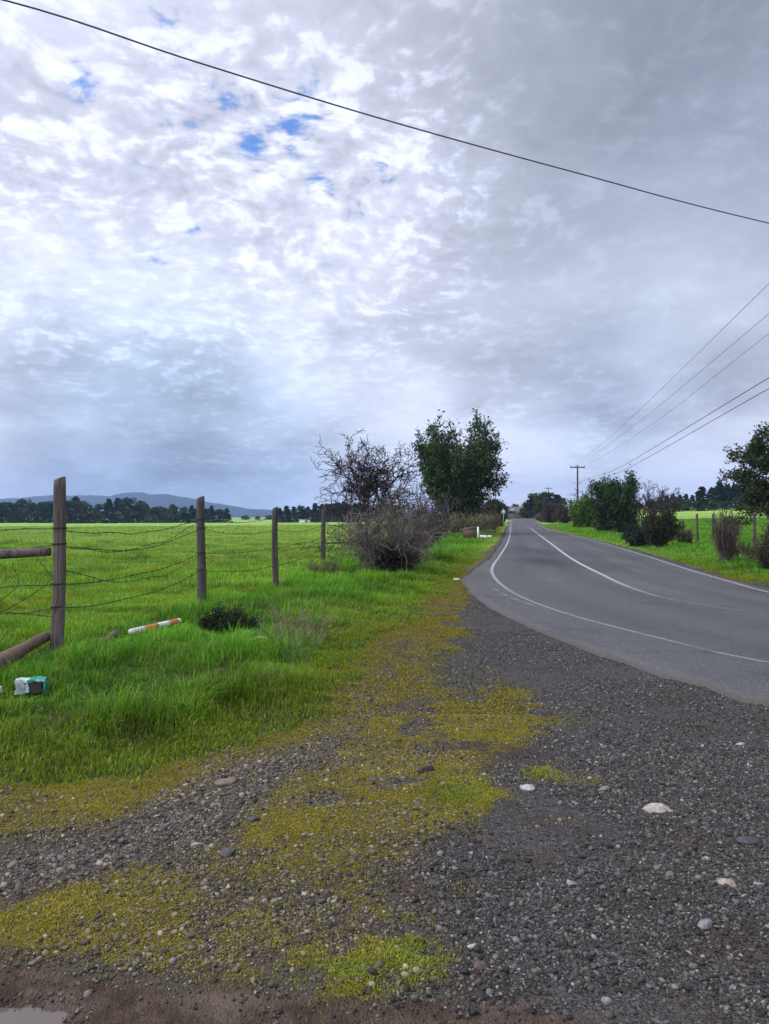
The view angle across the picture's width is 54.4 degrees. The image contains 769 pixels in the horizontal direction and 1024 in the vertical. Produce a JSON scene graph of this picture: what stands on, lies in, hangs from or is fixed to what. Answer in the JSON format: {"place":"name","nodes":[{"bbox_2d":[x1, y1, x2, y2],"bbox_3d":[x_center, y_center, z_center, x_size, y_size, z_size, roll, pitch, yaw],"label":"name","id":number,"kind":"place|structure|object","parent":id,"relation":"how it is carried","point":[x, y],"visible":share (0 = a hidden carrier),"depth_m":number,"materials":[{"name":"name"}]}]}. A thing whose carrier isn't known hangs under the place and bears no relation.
{"place":"outdoors","nodes":[
{"label":"outdoors","id":0,"kind":"place"},
{"bbox_2d":[0,577,269,662],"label":"grass","id":1,"kind":"structure","parent":0,"point":[16,629],"depth_m":12.66,"materials":[{"name":"plant"}]},
{"bbox_2d":[0,523,468,543],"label":"grass","id":2,"kind":"structure","parent":0,"point":[45,535],"depth_m":61.30,"materials":[{"name":"plant"}]},
{"bbox_2d":[0,492,475,516],"bbox_3d":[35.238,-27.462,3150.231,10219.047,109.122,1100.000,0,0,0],"label":"hills","id":3,"kind":"structure","parent":0,"point":[162,500],"depth_m":2879.04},
{"bbox_2d":[0,507,768,1023],"bbox_3d":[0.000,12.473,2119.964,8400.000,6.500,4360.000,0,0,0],"label":"ground","id":4,"kind":"structure","parent":0,"point":[212,1005],"depth_m":3.35,"materials":[{"name":"gravel"}]},
{"bbox_2d":[0,501,7,522],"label":"broadleaf tree","id":5,"kind":"object","parent":4,"relation":"on","point":[2,512],"visible":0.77,"depth_m":305.75,"materials":[{"name":"green plant"}]},
{"bbox_2d":[0,501,21,522],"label":"broadleaf tree","id":6,"kind":"object","parent":4,"relation":"on","point":[12,516],"visible":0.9,"depth_m":306.98,"materials":[{"name":"green plant"}]},
{"bbox_2d":[3,498,32,522],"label":"broadleaf tree","id":7,"kind":"object","parent":4,"relation":"on","point":[22,501],"visible":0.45,"depth_m":309.48,"materials":[{"name":"green plant"}]},
{"bbox_2d":[0,632,49,671],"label":"fallen log","id":8,"kind":"object","parent":4,"relation":"on","point":[19,651],"visible":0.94,"depth_m":7.84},
{"bbox_2d":[14,676,47,694],"bbox_3d":[-3.058,1.507,6.475,0.271,0.160,0.162,0,0,-14],"label":"crushed carton","id":9,"kind":"object","parent":4,"relation":"on","point":[23,685],"visible":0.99,"depth_m":6.42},
{"bbox_2d":[0,1004,67,1023],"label":"puddle","id":10,"kind":"object","parent":4,"relation":"on","point":[28,1014],"visible":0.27,"depth_m":2.46,"materials":[{"name":"grey liquid"}]},
{"bbox_2d":[22,502,51,522],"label":"broadleaf tree","id":11,"kind":"object","parent":4,"relation":"on","point":[37,510],"visible":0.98,"depth_m":305.15,"materials":[{"name":"green plant"}]},
{"bbox_2d":[29,500,52,522],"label":"broadleaf tree","id":12,"kind":"object","parent":4,"relation":"on","point":[49,504],"visible":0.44,"depth_m":310.14,"materials":[{"name":"green plant"}]},
{"bbox_2d":[45,499,85,523],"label":"broadleaf tree","id":13,"kind":"object","parent":4,"relation":"on","point":[71,512],"visible":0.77,"depth_m":284.70,"materials":[{"name":"green plant"}]},
{"bbox_2d":[72,500,100,522],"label":"broadleaf tree","id":14,"kind":"object","parent":4,"relation":"on","point":[84,508],"visible":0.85,"depth_m":289.04,"materials":[{"name":"green plant"}]},
{"bbox_2d":[88,504,106,522],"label":"broadleaf tree","id":15,"kind":"object","parent":4,"relation":"on","point":[98,507],"visible":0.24,"depth_m":312.69,"materials":[{"name":"green plant"}]},
{"bbox_2d":[91,630,118,645],"bbox_3d":[-3.353,1.530,9.002,0.107,0.148,0.452,0,0,13],"label":"stone","id":16,"kind":"object","parent":4,"relation":"on","point":[114,633],"visible":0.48,"depth_m":9.08,"materials":[{"name":"grey stone"}]},
{"bbox_2d":[100,499,119,522],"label":"pine tree","id":17,"kind":"object","parent":4,"relation":"on","point":[108,506],"visible":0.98,"depth_m":285.55,"materials":[{"name":"green plant"}]},
{"bbox_2d":[111,498,126,519],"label":"pine tree","id":18,"kind":"object","parent":4,"relation":"on","point":[116,507],"visible":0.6,"depth_m":309.75,"materials":[{"name":"green plant"}]},
{"bbox_2d":[114,497,146,522],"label":"broadleaf tree","id":19,"kind":"object","parent":4,"relation":"on","point":[128,510],"visible":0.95,"depth_m":303.07,"materials":[{"name":"green plant"}]},
{"bbox_2d":[130,500,149,522],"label":"broadleaf tree","id":20,"kind":"object","parent":4,"relation":"on","point":[141,507],"visible":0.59,"depth_m":308.31,"materials":[{"name":"green plant"}]},
{"bbox_2d":[128,618,180,634],"bbox_3d":[-3.114,1.554,10.203,0.078,0.089,1.160,0,0,16],"label":"striped pole","id":21,"kind":"object","parent":4,"relation":"on","point":[173,621],"visible":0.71,"depth_m":10.17,"materials":[{"name":"white paint"}]},
{"bbox_2d":[142,506,167,522],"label":"broadleaf tree","id":22,"kind":"object","parent":4,"relation":"on","point":[154,515],"visible":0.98,"depth_m":291.75,"materials":[{"name":"green plant"}]},
{"bbox_2d":[161,504,181,522],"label":"broadleaf tree","id":23,"kind":"object","parent":4,"relation":"on","point":[170,513],"visible":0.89,"depth_m":294.23,"materials":[{"name":"green plant"}]},
{"bbox_2d":[0,537,362,587],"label":"grass","id":24,"kind":"structure","parent":4,"relation":"on","point":[163,556],"depth_m":24.22,"materials":[{"name":"plant"}]},
{"bbox_2d":[172,506,190,522],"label":"broadleaf tree","id":25,"kind":"object","parent":4,"relation":"on","point":[182,513],"visible":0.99,"depth_m":291.99,"materials":[{"name":"green plant"}]},
{"bbox_2d":[184,505,195,522],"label":"pine tree","id":26,"kind":"object","parent":4,"relation":"on","point":[192,514],"visible":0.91,"depth_m":292.67,"materials":[{"name":"green plant"}]},
{"bbox_2d":[0,477,401,651],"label":"barbed wire fence","id":27,"kind":"object","parent":4,"relation":"on","point":[59,544],"visible":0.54,"depth_m":8.68,"materials":[{"name":"wood"}]},
{"bbox_2d":[205,505,217,522],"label":"pine tree","id":28,"kind":"object","parent":4,"relation":"on","point":[210,513],"visible":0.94,"depth_m":288.26,"materials":[{"name":"green plant"}]},
{"bbox_2d":[0,602,423,791],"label":"grass","id":29,"kind":"structure","parent":4,"relation":"on","point":[248,663],"depth_m":6.34,"materials":[{"name":"plant"}]},
{"bbox_2d":[212,509,224,522],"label":"broadleaf tree","id":30,"kind":"object","parent":4,"relation":"on","point":[219,513],"visible":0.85,"depth_m":295.87,"materials":[{"name":"green plant"}]},
{"bbox_2d":[214,777,236,785],"bbox_3d":[-0.945,1.612,4.449,0.134,0.055,0.131,0,0,0],"label":"stone","id":31,"kind":"object","parent":4,"relation":"on","point":[227,781],"visible":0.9,"depth_m":4.42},
{"bbox_2d":[221,508,233,522],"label":"pine tree","id":32,"kind":"object","parent":4,"relation":"on","point":[226,515],"visible":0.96,"depth_m":289.81,"materials":[{"name":"green plant"}]},
{"bbox_2d":[220,848,235,857],"bbox_3d":[-0.736,1.601,3.513,0.068,0.048,0.054,0,0,0],"label":"stone","id":33,"kind":"object","parent":4,"relation":"on","point":[227,852],"visible":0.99,"depth_m":3.50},
{"bbox_2d":[196,601,262,634],"bbox_3d":[-2.043,1.551,9.881,0.871,0.728,0.858,0,0,0],"label":"bush","id":34,"kind":"object","parent":4,"relation":"on","point":[215,619],"visible":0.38,"depth_m":9.75,"materials":[{"name":"green plant"}]},
{"bbox_2d":[278,506,293,522],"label":"pine tree","id":35,"kind":"object","parent":4,"relation":"on","point":[286,512],"visible":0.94,"depth_m":275.76,"materials":[{"name":"green plant"}]},
{"bbox_2d":[290,505,310,522],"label":"broadleaf tree","id":36,"kind":"object","parent":4,"relation":"on","point":[302,513],"visible":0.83,"depth_m":279.28,"materials":[{"name":"green plant"}]},
{"bbox_2d":[249,596,358,663],"bbox_3d":[-0.836,1.244,8.050,1.163,0.768,0.818,0,0,0],"label":"dry weed","id":37,"kind":"object","parent":4,"relation":"on","point":[299,615],"visible":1,"depth_m":7.93,"materials":[{"name":"grey plant"}]},
{"bbox_2d":[0,712,612,1023],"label":"moss","id":38,"kind":"object","parent":4,"relation":"on","point":[406,951],"visible":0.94,"depth_m":3.85,"materials":[{"name":"plant"}]},
{"bbox_2d":[307,502,321,522],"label":"pine tree","id":39,"kind":"object","parent":4,"relation":"on","point":[314,510],"visible":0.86,"depth_m":275.76,"materials":[{"name":"green plant"}]},
{"bbox_2d":[305,557,341,574],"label":"dry weed","id":40,"kind":"object","parent":4,"relation":"on","point":[335,566],"visible":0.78,"depth_m":18.54,"materials":[{"name":"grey plant"}]},
{"bbox_2d":[319,506,337,521],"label":"broadleaf tree","id":41,"kind":"object","parent":4,"relation":"on","point":[328,518],"visible":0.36,"depth_m":294.28,"materials":[{"name":"green plant"}]},
{"bbox_2d":[324,502,346,521],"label":"broadleaf tree","id":42,"kind":"object","parent":4,"relation":"on","point":[334,504],"visible":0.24,"depth_m":298.02,"materials":[{"name":"green plant"}]},
{"bbox_2d":[339,503,362,521],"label":"broadleaf tree","id":43,"kind":"object","parent":4,"relation":"on","point":[351,512],"visible":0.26,"depth_m":281.32,"materials":[{"name":"green plant"}]},
{"bbox_2d":[290,430,443,552],"bbox_3d":[-0.426,-0.412,30.795,6.329,5.821,5.135,0,0,17],"label":"bare tree","id":44,"kind":"object","parent":4,"relation":"on","point":[363,476],"visible":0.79,"depth_m":29.66,"materials":[{"name":"brown plant"}]},
{"bbox_2d":[313,465,447,572],"bbox_3d":[-0.071,0.393,20.368,3.518,3.481,3.477,0,0,0],"label":"bare bush","id":45,"kind":"object","parent":4,"relation":"on","point":[365,540],"visible":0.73,"depth_m":20.12,"materials":[{"name":"grey plant"}]},
{"bbox_2d":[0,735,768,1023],"bbox_3d":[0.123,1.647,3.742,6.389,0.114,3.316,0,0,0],"label":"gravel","id":46,"kind":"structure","parent":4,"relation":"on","point":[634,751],"depth_m":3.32,"materials":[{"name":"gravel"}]},
{"bbox_2d":[371,529,420,572],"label":"bare bush","id":47,"kind":"object","parent":4,"relation":"on","point":[391,560],"visible":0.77,"depth_m":19.83,"materials":[{"name":"brown plant"}]},
{"bbox_2d":[386,498,448,550],"bbox_3d":[1.267,0.519,29.925,2.797,2.544,2.788,0,0,0],"label":"bare bush","id":48,"kind":"object","parent":4,"relation":"on","point":[429,545],"visible":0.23,"depth_m":29.93,"materials":[{"name":"brown plant"}]},
{"bbox_2d":[417,765,433,772],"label":"stone","id":49,"kind":"object","parent":4,"relation":"on","point":[424,768],"visible":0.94,"depth_m":4.64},
{"bbox_2d":[404,482,464,541],"bbox_3d":[2.642,0.058,43.853,3.000,3.851,3.682,0,0,32],"label":"bare bush","id":50,"kind":"object","parent":4,"relation":"on","point":[439,515],"visible":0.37,"depth_m":43.81,"materials":[{"name":"brown plant"}]},
{"bbox_2d":[407,408,511,532],"bbox_3d":[6.419,-3.548,64.637,8.726,11.243,10.338,0,0,0],"label":"leafy tree","id":51,"kind":"object","parent":4,"relation":"on","point":[464,473],"visible":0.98,"depth_m":63.12,"materials":[{"name":"green plant"}]},
{"bbox_2d":[460,526,478,538],"bbox_3d":[5.679,1.452,50.091,1.299,0.999,0.171,0,0,11],"label":"barrier","id":52,"kind":"object","parent":4,"relation":"on","point":[469,533],"visible":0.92,"depth_m":50.03,"materials":[{"name":"white paint"}]},
{"bbox_2d":[472,504,487,530],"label":"bush","id":53,"kind":"object","parent":4,"relation":"on","point":[484,510],"visible":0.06,"depth_m":71.64,"materials":[{"name":"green plant"}]},
{"bbox_2d":[473,960,486,969],"bbox_3d":[0.338,1.612,2.655,0.052,0.028,0.042,0,0,0],"label":"stone","id":54,"kind":"object","parent":4,"relation":"on","point":[477,964],"visible":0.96,"depth_m":2.65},
{"bbox_2d":[483,497,500,529],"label":"bush","id":55,"kind":"object","parent":4,"relation":"on","point":[486,507],"visible":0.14,"depth_m":81.73,"materials":[{"name":"green plant"}]},
{"bbox_2d":[493,497,508,525],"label":"bush","id":56,"kind":"object","parent":4,"relation":"on","point":[501,506],"visible":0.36,"depth_m":104.30,"materials":[{"name":"green plant"}]},
{"bbox_2d":[507,507,523,517],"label":"shed","id":57,"kind":"structure","parent":4,"relation":"on","point":[513,513],"depth_m":258.72,"materials":[{"name":"white paint"}]},
{"bbox_2d":[514,502,533,517],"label":"broadleaf tree","id":58,"kind":"object","parent":4,"relation":"on","point":[525,512],"visible":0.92,"depth_m":225.67,"materials":[{"name":"green plant"}]},
{"bbox_2d":[519,784,534,790],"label":"stone","id":59,"kind":"object","parent":4,"relation":"on","point":[529,787],"visible":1,"depth_m":4.40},
{"bbox_2d":[515,493,549,516],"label":"broadleaf tree","id":60,"kind":"object","parent":4,"relation":"on","point":[540,497],"visible":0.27,"depth_m":227.04,"materials":[{"name":"green plant"}]},
{"bbox_2d":[532,494,543,519],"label":"bush","id":61,"kind":"object","parent":4,"relation":"on","point":[537,507],"visible":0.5,"depth_m":159.36,"materials":[{"name":"green plant"}]},
{"bbox_2d":[315,571,762,715],"bbox_3d":[4.653,1.667,13.978,8.145,0.080,17.533,0,0,10],"label":"moss","id":62,"kind":"object","parent":4,"relation":"on","point":[453,601],"visible":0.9,"depth_m":7.69,"materials":[{"name":"plant"}]},
{"bbox_2d":[539,497,564,522],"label":"bush","id":63,"kind":"object","parent":4,"relation":"on","point":[548,511],"visible":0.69,"depth_m":134.15,"materials":[{"name":"brown plant"}]},
{"bbox_2d":[538,491,568,506],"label":"broadleaf tree","id":64,"kind":"object","parent":4,"relation":"on","point":[551,494],"visible":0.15,"depth_m":229.20,"materials":[{"name":"green plant"}]},
{"bbox_2d":[550,494,561,507],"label":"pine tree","id":65,"kind":"object","parent":4,"relation":"on","point":[555,496],"visible":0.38,"depth_m":227.31,"materials":[{"name":"green plant"}]},
{"bbox_2d":[356,517,768,558],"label":"grass","id":66,"kind":"structure","parent":4,"relation":"on","point":[467,543],"depth_m":48.06,"materials":[{"name":"plant"}]},
{"bbox_2d":[552,496,572,522],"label":"bush","id":67,"kind":"object","parent":4,"relation":"on","point":[561,515],"visible":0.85,"depth_m":119.43,"materials":[{"name":"brown plant"}]},
{"bbox_2d":[570,465,584,501],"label":"utility pole","id":68,"kind":"object","parent":4,"relation":"on","point":[577,467],"visible":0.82,"depth_m":114.94,"materials":[{"name":"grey wood"}]},
{"bbox_2d":[575,297,754,462],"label":"power wire","id":69,"kind":"object","parent":68,"relation":"attached to","point":[689,361],"visible":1,"depth_m":38.04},
{"bbox_2d":[575,378,768,482],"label":"telephone cable","id":70,"kind":"object","parent":68,"relation":"attached to","point":[691,424],"visible":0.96,"depth_m":38.32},
{"bbox_2d":[580,315,766,462],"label":"power wire","id":71,"kind":"object","parent":68,"relation":"attached to","point":[693,377],"visible":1,"depth_m":38.95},
{"bbox_2d":[580,388,768,482],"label":"telephone cable","id":72,"kind":"object","parent":68,"relation":"attached to","point":[695,430],"visible":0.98,"depth_m":40.46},
{"bbox_2d":[592,334,767,461],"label":"power wire","id":73,"kind":"object","parent":68,"relation":"attached to","point":[694,392],"visible":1,"depth_m":44.24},
{"bbox_2d":[567,491,592,527],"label":"bush","id":74,"kind":"object","parent":4,"relation":"on","point":[579,512],"visible":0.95,"depth_m":87.27,"materials":[{"name":"green plant"}]},
{"bbox_2d":[568,489,599,505],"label":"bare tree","id":75,"kind":"object","parent":4,"relation":"on","point":[578,496],"visible":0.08,"depth_m":99.66,"materials":[{"name":"grey plant"}]},
{"bbox_2d":[589,512,612,530],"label":"bush","id":76,"kind":"object","parent":4,"relation":"on","point":[600,528],"visible":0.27,"depth_m":71.43,"materials":[{"name":"green plant"}]},
{"bbox_2d":[601,997,611,1004],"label":"stone","id":77,"kind":"object","parent":4,"relation":"on","point":[606,1000],"visible":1,"depth_m":2.46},
{"bbox_2d":[586,464,642,532],"bbox_3d":[19.939,-1.041,64.842,4.770,6.180,3.903,0,0,0],"label":"dense tree","id":78,"kind":"object","parent":4,"relation":"on","point":[614,507],"visible":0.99,"depth_m":64.31,"materials":[{"name":"green plant"}]},
{"bbox_2d":[622,509,639,531],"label":"bush","id":79,"kind":"object","parent":4,"relation":"on","point":[634,520],"visible":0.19,"depth_m":66.00,"materials":[{"name":"green plant"}]},
{"bbox_2d":[620,520,647,546],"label":"bush","id":80,"kind":"object","parent":4,"relation":"on","point":[635,537],"visible":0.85,"depth_m":39.23,"materials":[{"name":"green plant"}]},
{"bbox_2d":[608,477,680,526],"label":"bare tree","id":81,"kind":"object","parent":4,"relation":"on","point":[651,500],"visible":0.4,"depth_m":67.23,"materials":[{"name":"brown plant"}]},
{"bbox_2d":[642,803,672,812],"bbox_3d":[1.486,1.621,4.089,0.171,0.052,0.103,0,0,0],"label":"stone","id":82,"kind":"object","parent":4,"relation":"on","point":[656,807],"visible":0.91,"depth_m":4.07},
{"bbox_2d":[640,488,685,547],"bbox_3d":[13.767,0.440,37.119,2.252,3.363,2.275,0,0,0],"label":"bush","id":83,"kind":"object","parent":4,"relation":"on","point":[659,530],"visible":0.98,"depth_m":36.63,"materials":[{"name":"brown plant"}]},
{"bbox_2d":[668,502,683,511],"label":"broadleaf tree","id":84,"kind":"object","parent":4,"relation":"on","point":[679,506],"visible":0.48,"depth_m":171.43,"materials":[{"name":"green plant"}]},
{"bbox_2d":[676,528,694,545],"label":"bush","id":85,"kind":"object","parent":4,"relation":"on","point":[686,537],"visible":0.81,"depth_m":40.78,"materials":[{"name":"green plant"}]},
{"bbox_2d":[681,500,693,510],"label":"broadleaf tree","id":86,"kind":"object","parent":4,"relation":"on","point":[687,506],"visible":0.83,"depth_m":177.52,"materials":[{"name":"green plant"}]},
{"bbox_2d":[691,486,708,507],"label":"pine tree","id":87,"kind":"object","parent":4,"relation":"on","point":[700,493],"visible":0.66,"depth_m":198.90,"materials":[{"name":"green plant"}]},
{"bbox_2d":[691,501,708,510],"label":"broadleaf tree","id":88,"kind":"object","parent":4,"relation":"on","point":[700,505],"visible":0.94,"depth_m":170.72,"materials":[{"name":"green plant"}]},
{"bbox_2d":[640,512,762,543],"bbox_3d":[22.952,1.020,62.427,4.465,2.164,53.534,0,0,9],"label":"wire fence","id":89,"kind":"object","parent":4,"relation":"on","point":[754,522],"visible":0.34,"depth_m":45.33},
{"bbox_2d":[697,918,711,929],"bbox_3d":[1.248,1.609,2.919,0.071,0.033,0.047,0,0,-34],"label":"stone","id":90,"kind":"object","parent":4,"relation":"on","point":[704,924],"visible":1,"depth_m":2.91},
{"bbox_2d":[703,487,713,504],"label":"pine tree","id":91,"kind":"object","parent":4,"relation":"on","point":[709,495],"visible":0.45,"depth_m":197.69,"materials":[{"name":"green plant"}]},
{"bbox_2d":[706,500,723,510],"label":"broadleaf tree","id":92,"kind":"object","parent":4,"relation":"on","point":[712,504],"visible":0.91,"depth_m":174.35,"materials":[{"name":"green plant"}]},
{"bbox_2d":[705,482,727,508],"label":"pine tree","id":93,"kind":"object","parent":4,"relation":"on","point":[721,496],"visible":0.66,"depth_m":193.63,"materials":[{"name":"green plant"}]},
{"bbox_2d":[717,501,733,509],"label":"broadleaf tree","id":94,"kind":"object","parent":4,"relation":"on","point":[726,504],"visible":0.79,"depth_m":177.69,"materials":[{"name":"green plant"}]},
{"bbox_2d":[706,493,745,562],"bbox_3d":[10.891,0.531,23.960,1.202,2.296,1.136,0,0,0],"label":"dry shrub","id":95,"kind":"object","parent":4,"relation":"on","point":[726,535],"visible":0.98,"depth_m":23.86,"materials":[{"name":"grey plant"}]},
{"bbox_2d":[716,878,737,886],"bbox_3d":[1.482,1.610,3.244,0.084,0.039,0.063,0,0,0],"label":"stone","id":96,"kind":"object","parent":4,"relation":"on","point":[730,882],"visible":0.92,"depth_m":3.24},
{"bbox_2d":[726,484,742,507],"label":"pine tree","id":97,"kind":"object","parent":4,"relation":"on","point":[734,494],"visible":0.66,"depth_m":191.73,"materials":[{"name":"green plant"}]},
{"bbox_2d":[716,421,768,538],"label":"overhanging tree","id":98,"kind":"object","parent":4,"relation":"on","point":[755,493],"visible":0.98,"depth_m":44.33,"materials":[{"name":"green plant"}]},
{"bbox_2d":[729,537,760,561],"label":"dry weed","id":99,"kind":"object","parent":4,"relation":"on","point":[743,551],"visible":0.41,"depth_m":23.63,"materials":[{"name":"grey plant"}]},
{"bbox_2d":[735,836,760,844],"bbox_3d":[1.791,1.621,3.684,0.120,0.024,0.088,0,0,23],"label":"stone","id":100,"kind":"object","parent":4,"relation":"on","point":[750,840],"visible":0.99,"depth_m":3.67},
{"bbox_2d":[746,511,768,568],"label":"dry shrub","id":101,"kind":"object","parent":4,"relation":"on","point":[763,555],"visible":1,"depth_m":21.76,"materials":[{"name":"brown plant"}]},
{"bbox_2d":[0,0,768,510],"label":"sky","id":102,"kind":"structure","parent":0,"point":[208,275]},
{"bbox_2d":[1,0,768,223],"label":"overhead cable","id":103,"kind":"object","parent":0,"point":[41,10],"visible":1,"depth_m":7.99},
{"bbox_2d":[394,513,458,538],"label":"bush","id":104,"kind":"object","parent":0,"point":[451,523],"visible":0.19,"depth_m":51.42,"materials":[{"name":"brown plant"}]},
{"bbox_2d":[145,546,768,624],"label":"grass","id":105,"kind":"structure","parent":0,"point":[347,586],"depth_m":15.40,"materials":[{"name":"plant"}]},
{"bbox_2d":[438,509,495,536],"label":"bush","id":106,"kind":"object","parent":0,"point":[484,522],"visible":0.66,"depth_m":56.60,"materials":[{"name":"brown plant"}]},
{"bbox_2d":[450,511,503,531],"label":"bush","id":107,"kind":"object","parent":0,"point":[496,521],"visible":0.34,"depth_m":68.70,"materials":[{"name":"brown plant"}]},
{"bbox_2d":[259,580,768,738],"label":"gravel","id":108,"kind":"structure","parent":0,"point":[557,707],"depth_m":6.74,"materials":[{"name":"gravel"}]},
{"bbox_2d":[461,518,768,705],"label":"road","id":109,"kind":"structure","parent":0,"point":[661,618],"depth_m":12.90,"materials":[{"name":"asphalt"}]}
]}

